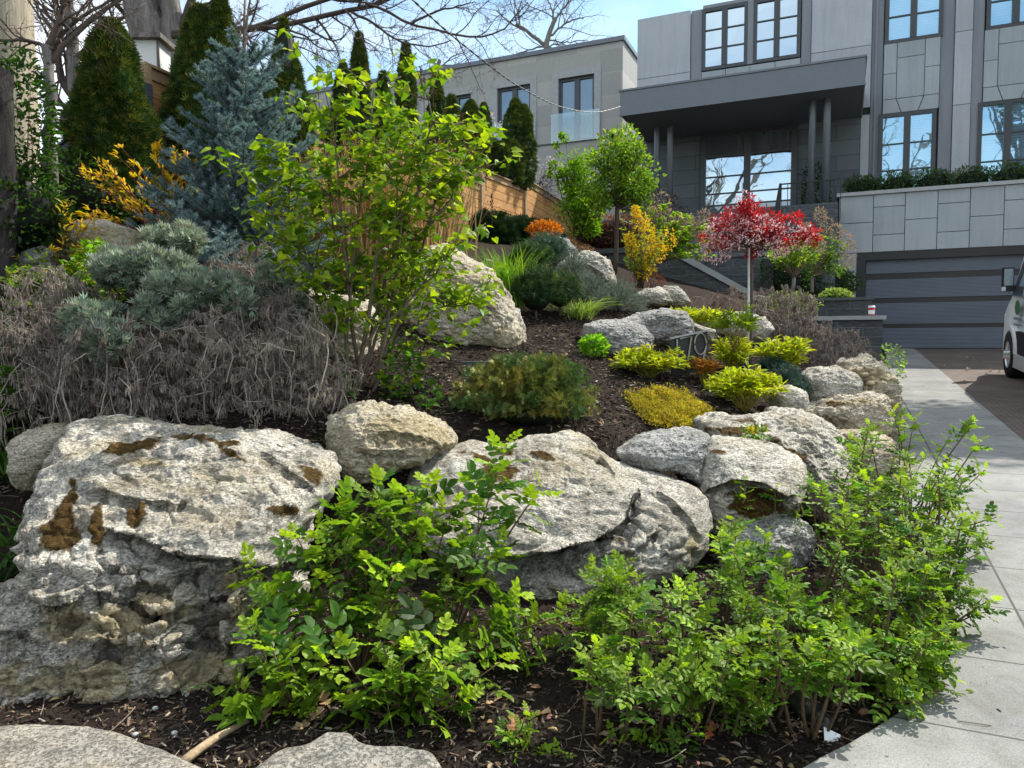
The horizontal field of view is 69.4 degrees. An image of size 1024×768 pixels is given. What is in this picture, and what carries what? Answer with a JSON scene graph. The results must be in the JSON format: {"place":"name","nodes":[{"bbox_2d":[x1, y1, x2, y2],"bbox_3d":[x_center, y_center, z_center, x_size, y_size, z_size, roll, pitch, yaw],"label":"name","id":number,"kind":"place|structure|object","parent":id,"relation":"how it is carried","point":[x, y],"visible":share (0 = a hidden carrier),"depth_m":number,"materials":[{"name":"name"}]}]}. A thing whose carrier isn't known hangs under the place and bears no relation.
{"place":"outdoors","nodes":[
{"label":"outdoors","id":0,"kind":"place"},
{"bbox_2d":[128,32,174,70],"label":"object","id":1,"kind":"structure","parent":0,"point":[155,48],"depth_m":8.94,"materials":[{"name":"white paint"}]},
{"bbox_2d":[33,0,731,153],"label":"sky","id":2,"kind":"structure","parent":0,"point":[627,13],"materials":[{"name":"blue"}]},
{"bbox_2d":[0,216,1019,767],"bbox_3d":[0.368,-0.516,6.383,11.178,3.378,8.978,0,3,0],"label":"mulch","id":3,"kind":"object","parent":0,"point":[478,664],"visible":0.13,"depth_m":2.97,"materials":[{"name":"brown plant"}]},
{"bbox_2d":[0,67,22,291],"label":"old trunk","id":4,"kind":"object","parent":3,"relation":"on","point":[8,243],"visible":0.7,"depth_m":5.77,"materials":[{"name":"brown plant"}]},
{"bbox_2d":[0,40,64,200],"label":"dark shrub","id":5,"kind":"object","parent":4,"relation":"attached to","point":[37,81],"visible":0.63,"depth_m":6.09,"materials":[{"name":"green plant"}]},
{"bbox_2d":[0,0,40,184],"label":"utility pole","id":6,"kind":"object","parent":3,"relation":"on","point":[19,12],"visible":0.27,"depth_m":6.75,"materials":[{"name":"brown wood"}]},
{"bbox_2d":[0,298,52,447],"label":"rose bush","id":7,"kind":"object","parent":3,"relation":"on","point":[6,372],"visible":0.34,"depth_m":4.74,"materials":[{"name":"green plant"}]},
{"bbox_2d":[0,578,66,705],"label":"boulder","id":8,"kind":"object","parent":3,"relation":"on","point":[17,626],"visible":0.3,"depth_m":3.02,"materials":[{"name":"stone"}]},
{"bbox_2d":[5,422,69,490],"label":"boulder","id":9,"kind":"object","parent":3,"relation":"on","point":[28,451],"visible":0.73,"depth_m":4.27,"materials":[{"name":"beige stone"}]},
{"bbox_2d":[0,159,76,276],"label":"dark shrub","id":10,"kind":"object","parent":3,"relation":"on","point":[37,223],"visible":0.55,"depth_m":5.93,"materials":[{"name":"green plant"}]},
{"bbox_2d":[11,237,126,319],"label":"green shrub","id":11,"kind":"object","parent":3,"relation":"on","point":[72,266],"visible":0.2,"depth_m":5.54,"materials":[{"name":"green plant"}]},
{"bbox_2d":[0,263,162,448],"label":"dried shrub","id":12,"kind":"object","parent":3,"relation":"on","point":[66,367],"visible":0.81,"depth_m":4.67,"materials":[{"name":"brown plant"}]},
{"bbox_2d":[40,146,134,226],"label":"dark shrub","id":13,"kind":"object","parent":3,"relation":"on","point":[82,189],"visible":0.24,"depth_m":7.34,"materials":[{"name":"green plant"}]},
{"bbox_2d":[54,291,142,370],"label":"wormwood plant","id":14,"kind":"object","parent":3,"relation":"on","point":[100,316],"visible":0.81,"depth_m":4.57,"materials":[{"name":"green plant"}]},
{"bbox_2d":[0,0,196,199],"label":"bare tree","id":15,"kind":"object","parent":3,"relation":"on","point":[52,49],"visible":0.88,"depth_m":6.35,"materials":[{"name":"brown plant"}]},
{"bbox_2d":[52,219,145,260],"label":"boulder","id":16,"kind":"object","parent":3,"relation":"on","point":[116,235],"visible":0.29,"depth_m":6.26,"materials":[{"name":"beige stone"}]},
{"bbox_2d":[0,724,200,767],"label":"edging stone","id":17,"kind":"object","parent":3,"relation":"on","point":[41,746],"visible":1,"depth_m":2.53,"materials":[{"name":"grey stone"}]},
{"bbox_2d":[33,0,183,107],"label":"bare tree","id":18,"kind":"object","parent":3,"relation":"on","point":[71,53],"visible":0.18,"depth_m":15.56,"materials":[{"name":"brown plant"}]},
{"bbox_2d":[56,15,166,229],"bbox_3d":[-4.239,-2.531,7.902,1.019,2.731,0.932,1,3,21],"label":"cedar tree","id":19,"kind":"object","parent":3,"relation":"on","point":[107,108],"visible":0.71,"depth_m":7.62,"materials":[{"name":"green plant"}]},
{"bbox_2d":[75,138,203,233],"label":"dogwood shrub","id":20,"kind":"object","parent":3,"relation":"on","point":[134,200],"visible":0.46,"depth_m":6.92,"materials":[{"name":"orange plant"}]},
{"bbox_2d":[82,216,261,334],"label":"wormwood plant","id":21,"kind":"object","parent":3,"relation":"on","point":[176,281],"visible":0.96,"depth_m":4.93,"materials":[{"name":"green plant"}]},
{"bbox_2d":[3,414,341,703],"bbox_3d":[-1.671,0.796,3.798,1.561,1.206,1.763,0,3,0],"label":"boulder","id":22,"kind":"object","parent":3,"relation":"on","point":[132,535],"visible":0.83,"depth_m":3.30,"materials":[{"name":"stone"}]},
{"bbox_2d":[80,302,275,428],"bbox_3d":[-2.086,-0.082,4.795,1.342,0.978,1.073,0,3,0],"label":"dried shrub","id":23,"kind":"object","parent":3,"relation":"on","point":[193,378],"visible":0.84,"depth_m":4.66,"materials":[{"name":"brown plant"}]},
{"bbox_2d":[157,0,240,194],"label":"cedar tree","id":24,"kind":"object","parent":3,"relation":"on","point":[202,23],"visible":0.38,"depth_m":8.76,"materials":[{"name":"green plant"}]},
{"bbox_2d":[124,0,346,285],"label":"blue spruce","id":25,"kind":"object","parent":3,"relation":"on","point":[234,133],"visible":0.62,"depth_m":6.66,"materials":[{"name":"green plant"}]},
{"bbox_2d":[201,240,311,355],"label":"dried shrub","id":26,"kind":"object","parent":3,"relation":"on","point":[248,269],"visible":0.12,"depth_m":5.55,"materials":[{"name":"brown plant"}]},
{"bbox_2d":[201,265,364,428],"bbox_3d":[-1.508,-0.253,5.012,1.056,1.183,1.392,0,3,0],"label":"dried shrub","id":27,"kind":"object","parent":3,"relation":"on","point":[304,384],"visible":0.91,"depth_m":4.77,"materials":[{"name":"brown plant"}]},
{"bbox_2d":[251,257,317,322],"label":"wormwood plant","id":28,"kind":"object","parent":3,"relation":"on","point":[267,268],"visible":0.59,"depth_m":5.15,"materials":[{"name":"green plant"}]},
{"bbox_2d":[258,15,314,211],"bbox_3d":[-3.195,-3.687,10.412,0.915,2.964,0.851,0,3,0],"label":"cedar tree","id":29,"kind":"object","parent":3,"relation":"on","point":[291,73],"visible":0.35,"depth_m":10.24,"materials":[{"name":"green plant"}]},
{"bbox_2d":[54,0,552,169],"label":"bare tree","id":30,"kind":"object","parent":3,"relation":"on","point":[168,17],"visible":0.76,"depth_m":11.68,"materials":[{"name":"brown plant"}]},
{"bbox_2d":[269,289,380,358],"bbox_3d":[-1.600,-0.449,6.301,0.960,0.722,0.770,0,3,0],"label":"boulder","id":31,"kind":"object","parent":3,"relation":"on","point":[358,330],"visible":0.1,"depth_m":6.01,"materials":[{"name":"beige stone"}]},
{"bbox_2d":[323,62,364,195],"bbox_3d":[-2.597,-3.514,11.436,0.645,2.891,0.597,0,3,0],"label":"cedar tree","id":32,"kind":"object","parent":3,"relation":"on","point":[337,92],"visible":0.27,"depth_m":11.28,"materials":[{"name":"green plant"}]},
{"bbox_2d":[256,732,441,767],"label":"edging stone","id":33,"kind":"object","parent":3,"relation":"on","point":[336,750],"visible":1,"depth_m":2.37,"materials":[{"name":"grey stone"}]},
{"bbox_2d":[138,61,577,243],"bbox_3d":[-0.747,-3.621,17.041,0.140,3.310,18.095,1,3,24],"label":"wooden fence","id":34,"kind":"object","parent":3,"relation":"on","point":[513,199],"visible":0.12,"depth_m":17.95,"materials":[{"name":"brown wood"}]},
{"bbox_2d":[199,28,523,394],"bbox_3d":[-0.931,-1.141,5.240,1.858,2.638,1.536,1,3,20],"label":"lilac bush","id":35,"kind":"object","parent":3,"relation":"on","point":[316,193],"visible":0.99,"depth_m":5.03,"materials":[{"name":"green plant"}]},
{"bbox_2d":[349,29,376,177],"bbox_3d":[-2.441,-3.909,11.807,0.553,3.418,0.522,0,3,0],"label":"cedar tree","id":36,"kind":"object","parent":3,"relation":"on","point":[357,59],"visible":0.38,"depth_m":11.67,"materials":[{"name":"green plant"}]},
{"bbox_2d":[294,127,473,294],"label":"ornamental grass","id":37,"kind":"object","parent":3,"relation":"on","point":[364,241],"depth_m":7.84,"materials":[{"name":"green plant"}]},
{"bbox_2d":[200,429,577,739],"bbox_3d":[-0.475,0.854,3.162,1.536,1.234,1.229,0,3,0],"label":"rose bush","id":38,"kind":"object","parent":3,"relation":"on","point":[279,679],"visible":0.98,"depth_m":3.13,"materials":[{"name":"green plant"}]},
{"bbox_2d":[280,129,497,264],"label":"ornamental grass","id":39,"kind":"object","parent":3,"relation":"on","point":[455,221],"depth_m":8.37,"materials":[{"name":"green plant"}]},
{"bbox_2d":[325,400,457,483],"bbox_3d":[-0.739,0.351,4.564,0.805,0.499,0.860,0,3,0],"label":"boulder","id":40,"kind":"object","parent":3,"relation":"on","point":[362,437],"visible":0.85,"depth_m":4.26,"materials":[{"name":"beige stone"}]},
{"bbox_2d":[373,340,426,398],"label":"shrub","id":41,"kind":"object","parent":3,"relation":"on","point":[414,354],"visible":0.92,"depth_m":5.12,"materials":[{"name":"green plant"}]},
{"bbox_2d":[393,41,421,179],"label":"cedar tree","id":42,"kind":"object","parent":3,"relation":"on","point":[413,102],"visible":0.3,"depth_m":12.95,"materials":[{"name":"green plant"}]},
{"bbox_2d":[2,287,903,767],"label":"leaf litter","id":43,"kind":"object","parent":3,"relation":"on","point":[862,711],"visible":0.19,"depth_m":2.79,"materials":[{"name":"brown plant"}]},
{"bbox_2d":[405,243,522,347],"bbox_3d":[-0.469,-0.802,7.326,1.153,1.189,0.965,0,3,0],"label":"boulder","id":44,"kind":"object","parent":3,"relation":"on","point":[499,326],"visible":0.45,"depth_m":6.94,"materials":[{"name":"beige stone"}]},
{"bbox_2d":[0,245,950,767],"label":"twig litter","id":45,"kind":"object","parent":3,"relation":"on","point":[526,619],"visible":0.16,"depth_m":2.84,"materials":[{"name":"brown plant"}]},
{"bbox_2d":[465,206,520,244],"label":"yew shrub","id":46,"kind":"object","parent":3,"relation":"on","point":[504,231],"visible":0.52,"depth_m":12.23,"materials":[{"name":"green plant"}]},
{"bbox_2d":[471,243,554,307],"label":"ornamental grass","id":47,"kind":"object","parent":3,"relation":"on","point":[505,275],"depth_m":8.20,"materials":[{"name":"green plant"}]},
{"bbox_2d":[501,96,539,190],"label":"cedar tree","id":48,"kind":"object","parent":3,"relation":"on","point":[518,122],"visible":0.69,"depth_m":19.00,"materials":[{"name":"green plant"}]},
{"bbox_2d":[442,350,602,426],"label":"juniper bush","id":49,"kind":"object","parent":3,"relation":"on","point":[532,390],"visible":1,"depth_m":5.12,"materials":[{"name":"green plant"}]},
{"bbox_2d":[483,700,576,763],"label":"rose bush","id":50,"kind":"object","parent":3,"relation":"on","point":[522,728],"visible":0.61,"depth_m":2.58,"materials":[{"name":"green plant"}]},
{"bbox_2d":[502,238,588,318],"bbox_3d":[0.252,-1.218,8.488,1.042,1.037,1.135,-3,4,-43],"label":"dwarf pine","id":51,"kind":"object","parent":3,"relation":"on","point":[541,289],"visible":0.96,"depth_m":8.21,"materials":[{"name":"green plant"}]},
{"bbox_2d":[405,429,712,598],"bbox_3d":[0.252,0.811,4.496,1.809,1.008,1.425,0,3,0],"label":"boulder","id":52,"kind":"object","parent":3,"relation":"on","point":[658,524],"visible":0.56,"depth_m":4.07,"materials":[{"name":"stone"}]},
{"bbox_2d":[545,131,606,251],"bbox_3d":[1.265,-3.553,14.223,1.271,2.594,1.004,0,3,0],"label":"columnar tree","id":53,"kind":"object","parent":3,"relation":"on","point":[584,223],"visible":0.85,"depth_m":14.11,"materials":[{"name":"green plant"}]},
{"bbox_2d":[556,250,616,287],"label":"boulder","id":54,"kind":"object","parent":3,"relation":"on","point":[599,265],"visible":0.52,"depth_m":10.22,"materials":[{"name":"stone"}]},
{"bbox_2d":[567,212,649,249],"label":"barberry shrub","id":55,"kind":"object","parent":3,"relation":"on","point":[605,240],"visible":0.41,"depth_m":15.90,"materials":[{"name":"green plant"}]},
{"bbox_2d":[585,275,648,311],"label":"lavender plant","id":56,"kind":"object","parent":3,"relation":"on","point":[619,291],"visible":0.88,"depth_m":8.88,"materials":[{"name":"green plant"}]},
{"bbox_2d":[582,319,653,356],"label":"boulder","id":57,"kind":"object","parent":3,"relation":"on","point":[619,334],"visible":0.59,"depth_m":7.25,"materials":[{"name":"grey stone"}]},
{"bbox_2d":[576,122,666,273],"bbox_3d":[1.941,-3.345,13.428,1.548,2.682,1.323,-2,4,-40],"label":"pear tree","id":58,"kind":"object","parent":3,"relation":"on","point":[620,193],"visible":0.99,"depth_m":13.19,"materials":[{"name":"green plant"}]},
{"bbox_2d":[556,549,723,739],"bbox_3d":[0.499,0.977,2.888,0.642,0.565,1.195,0,3,0],"label":"rose bush","id":59,"kind":"object","parent":3,"relation":"on","point":[608,653],"visible":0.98,"depth_m":2.75,"materials":[{"name":"green plant"}]},
{"bbox_2d":[619,204,678,287],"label":"forsythia shrub","id":60,"kind":"object","parent":3,"relation":"on","point":[641,267],"visible":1,"depth_m":10.85,"materials":[{"name":"yellow plant"}]},
{"bbox_2d":[607,342,694,377],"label":"perennial clump","id":61,"kind":"object","parent":3,"relation":"on","point":[646,358],"visible":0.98,"depth_m":6.62,"materials":[{"name":"yellow plant"}]},
{"bbox_2d":[599,707,715,762],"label":"rose bush","id":62,"kind":"object","parent":3,"relation":"on","point":[672,734],"visible":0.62,"depth_m":2.56,"materials":[{"name":"green plant"}]},
{"bbox_2d":[621,308,694,345],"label":"boulder","id":63,"kind":"object","parent":3,"relation":"on","point":[663,326],"visible":0.73,"depth_m":7.79,"materials":[{"name":"grey stone"}]},
{"bbox_2d":[616,426,711,485],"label":"boulder","id":64,"kind":"object","parent":3,"relation":"on","point":[682,450],"visible":0.95,"depth_m":4.65,"materials":[{"name":"grey stone"}]},
{"bbox_2d":[621,382,715,428],"bbox_3d":[1.285,0.186,5.966,0.911,0.386,0.693,-1,3,-25],"label":"sedum mat","id":65,"kind":"object","parent":3,"relation":"on","point":[677,407],"visible":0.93,"depth_m":5.87,"materials":[{"name":"yellow plant"}]},
{"bbox_2d":[645,190,716,261],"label":"hydrangea shrub","id":66,"kind":"object","parent":3,"relation":"on","point":[684,239],"visible":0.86,"depth_m":12.76,"materials":[{"name":"green plant"}]},
{"bbox_2d":[588,246,774,308],"bbox_3d":[3.824,-1.308,15.683,4.244,3.082,1.950,1,3,24],"label":"stone stair","id":67,"kind":"object","parent":3,"relation":"on","point":[691,271],"visible":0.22,"depth_m":14.74,"materials":[{"name":"grey stone"}]},
{"bbox_2d":[670,330,708,377],"bbox_3d":[1.685,-0.260,7.010,0.422,0.508,0.065,-1,3,-15],"label":"number sign","id":68,"kind":"object","parent":3,"relation":"on","point":[695,344],"visible":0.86,"depth_m":6.99,"materials":[{"name":"metal"}]},
{"bbox_2d":[703,300,760,351],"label":"perennial clump","id":69,"kind":"object","parent":3,"relation":"on","point":[742,320],"visible":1,"depth_m":7.06,"materials":[{"name":"green plant"}]},
{"bbox_2d":[703,360,791,412],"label":"perennial clump","id":70,"kind":"object","parent":3,"relation":"on","point":[735,383],"visible":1,"depth_m":6.24,"materials":[{"name":"yellow plant"}]},
{"bbox_2d":[697,435,808,541],"bbox_3d":[1.485,0.668,4.702,0.704,0.628,0.939,0,3,0],"label":"boulder","id":71,"kind":"object","parent":3,"relation":"on","point":[765,467],"visible":0.69,"depth_m":4.41,"materials":[{"name":"stone"}]},
{"bbox_2d":[697,189,825,368],"bbox_3d":[2.467,-0.968,7.387,1.266,1.933,0.669,0,3,0],"label":"japanese maple","id":72,"kind":"object","parent":3,"relation":"on","point":[762,236],"visible":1,"depth_m":7.32,"materials":[{"name":"red plant"}]},
{"bbox_2d":[708,515,816,573],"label":"boulder","id":73,"kind":"object","parent":3,"relation":"on","point":[786,536],"visible":0.21,"depth_m":4.18,"materials":[{"name":"grey stone"}]},
{"bbox_2d":[703,249,838,303],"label":"retaining wall","id":74,"kind":"structure","parent":3,"relation":"on","point":[734,268],"depth_m":16.23,"materials":[{"name":"stone"}]},
{"bbox_2d":[692,410,857,528],"bbox_3d":[1.853,0.593,5.317,1.009,0.756,1.266,0,3,0],"label":"boulder","id":75,"kind":"object","parent":3,"relation":"on","point":[811,443],"visible":0.59,"depth_m":5.07,"materials":[{"name":"stone"}]},
{"bbox_2d":[659,515,895,740],"bbox_3d":[1.145,0.944,3.125,0.800,0.596,1.734,1,3,21],"label":"rose bush","id":76,"kind":"object","parent":3,"relation":"on","point":[812,671],"visible":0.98,"depth_m":2.66,"materials":[{"name":"green plant"}]},
{"bbox_2d":[752,334,814,365],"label":"perennial clump","id":77,"kind":"object","parent":3,"relation":"on","point":[787,350],"visible":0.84,"depth_m":7.40,"materials":[{"name":"yellow plant"}]},
{"bbox_2d":[754,355,812,393],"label":"dwarf pine","id":78,"kind":"object","parent":3,"relation":"on","point":[788,373],"visible":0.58,"depth_m":7.13,"materials":[{"name":"green plant"}]},
{"bbox_2d":[743,284,838,364],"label":"dried shrub","id":79,"kind":"object","parent":3,"relation":"on","point":[802,329],"visible":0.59,"depth_m":9.51,"materials":[{"name":"brown plant"}]},
{"bbox_2d":[765,222,826,291],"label":"hydrangea shrub","id":80,"kind":"object","parent":3,"relation":"on","point":[791,267],"visible":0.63,"depth_m":12.44,"materials":[{"name":"green plant"}]},
{"bbox_2d":[799,206,858,291],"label":"hydrangea shrub","id":81,"kind":"object","parent":3,"relation":"on","point":[818,268],"visible":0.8,"depth_m":13.22,"materials":[{"name":"green plant"}]},
{"bbox_2d":[801,365,863,400],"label":"boulder","id":82,"kind":"object","parent":3,"relation":"on","point":[827,381],"visible":0.65,"depth_m":6.98,"materials":[{"name":"stone"}]},
{"bbox_2d":[796,297,873,315],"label":"stone step wall","id":83,"kind":"structure","parent":3,"relation":"on","point":[849,306],"depth_m":14.18,"materials":[{"name":"grey stone"}]},
{"bbox_2d":[802,315,885,360],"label":"stone pier","id":84,"kind":"structure","parent":3,"relation":"on","point":[870,327],"depth_m":12.61,"materials":[{"name":"grey stone"}]},
{"bbox_2d":[805,321,884,367],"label":"dried shrub","id":85,"kind":"object","parent":3,"relation":"on","point":[826,350],"visible":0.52,"depth_m":8.96,"materials":[{"name":"brown plant"}]},
{"bbox_2d":[809,390,894,436],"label":"boulder","id":86,"kind":"object","parent":3,"relation":"on","point":[838,410],"visible":0.54,"depth_m":6.64,"materials":[{"name":"beige stone"}]},
{"bbox_2d":[837,429,898,487],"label":"boulder","id":87,"kind":"object","parent":3,"relation":"on","point":[883,455],"visible":0.26,"depth_m":5.83,"materials":[{"name":"beige stone"}]},
{"bbox_2d":[834,352,907,450],"bbox_3d":[3.500,0.356,7.352,0.570,1.341,0.990,0,3,0],"label":"boulder","id":88,"kind":"object","parent":3,"relation":"on","point":[875,375],"visible":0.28,"depth_m":7.00,"materials":[{"name":"beige stone"}]},
{"bbox_2d":[793,403,1004,684],"bbox_3d":[2.114,0.650,4.066,1.006,1.023,3.187,2,4,33],"label":"rose bush","id":89,"kind":"object","parent":3,"relation":"on","point":[901,547],"visible":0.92,"depth_m":3.54,"materials":[{"name":"green plant"}]},
{"bbox_2d":[822,560,1011,722],"bbox_3d":[1.678,1.028,3.136,0.598,0.522,1.294,3,4,44],"label":"rose bush","id":90,"kind":"object","parent":3,"relation":"on","point":[919,666],"visible":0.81,"depth_m":2.83,"materials":[{"name":"green plant"}]},
{"bbox_2d":[804,348,1023,767],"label":"walkway","id":91,"kind":"structure","parent":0,"point":[940,736],"depth_m":3.41,"materials":[{"name":"grey concrete"}]},
{"bbox_2d":[916,349,1023,439],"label":"driveway","id":92,"kind":"structure","parent":0,"point":[997,394],"depth_m":12.06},
{"bbox_2d":[1000,258,1023,376],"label":"white van","id":93,"kind":"object","parent":92,"relation":"on","point":[1013,352],"visible":1,"depth_m":12.16,"materials":[{"name":"paint"}]},
{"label":"far ground","id":94,"kind":"structure","parent":0,"visible":0},
{"bbox_2d":[306,35,636,220],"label":"limestone house","id":95,"kind":"structure","parent":94,"relation":"on","point":[594,75],"depth_m":28.30,"materials":[{"name":"stone"}]},
{"bbox_2d":[559,75,593,141],"bbox_3d":[2.487,-10.427,28.114,1.431,2.394,0.130,1,3,24],"label":"window","id":96,"kind":"structure","parent":95,"relation":"in","point":[577,93],"depth_m":28.07,"materials":[{"name":"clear glass"}]},
{"bbox_2d":[514,0,618,48],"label":"bare tree","id":97,"kind":"object","parent":94,"relation":"on","point":[549,34],"visible":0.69,"depth_m":40.96,"materials":[{"name":"brown plant"}]},
{"bbox_2d":[619,0,1023,348],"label":"modern house","id":98,"kind":"structure","parent":94,"relation":"on","point":[722,103],"depth_m":19.66,"materials":[{"name":"stone"}]},
{"bbox_2d":[701,1,747,71],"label":"window","id":99,"kind":"structure","parent":98,"relation":"in","point":[725,27],"depth_m":21.87,"materials":[{"name":"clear glass"}]},
{"bbox_2d":[700,124,797,211],"bbox_3d":[6.899,-6.086,21.684,2.712,2.785,0.184,1,3,24],"label":"window","id":100,"kind":"structure","parent":98,"relation":"in","point":[756,160],"depth_m":21.65,"materials":[{"name":"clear glass"}]},
{"bbox_2d":[753,0,800,64],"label":"window","id":101,"kind":"structure","parent":98,"relation":"in","point":[777,23],"depth_m":21.28,"materials":[{"name":"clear glass"}]},
{"bbox_2d":[878,108,936,187],"bbox_3d":[10.738,-6.215,20.138,1.375,2.350,0.130,1,3,24],"label":"window","id":102,"kind":"structure","parent":98,"relation":"in","point":[907,140],"depth_m":20.08,"materials":[{"name":"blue glass"}]},
{"bbox_2d":[884,0,943,44],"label":"window","id":103,"kind":"structure","parent":98,"relation":"in","point":[905,20],"depth_m":19.88,"materials":[{"name":"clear glass"}]},
{"bbox_2d":[856,246,1023,348],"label":"garage door","id":104,"kind":"structure","parent":98,"relation":"in","point":[939,298],"depth_m":18.30,"materials":[{"name":"black metal"}]},
{"bbox_2d":[976,98,1023,180],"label":"window","id":105,"kind":"structure","parent":98,"relation":"in","point":[1000,130],"depth_m":19.24,"materials":[{"name":"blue glass"}]},
{"bbox_2d":[985,0,1023,30],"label":"window","id":106,"kind":"structure","parent":98,"relation":"in","point":[999,13],"depth_m":19.09,"materials":[{"name":"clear glass"}]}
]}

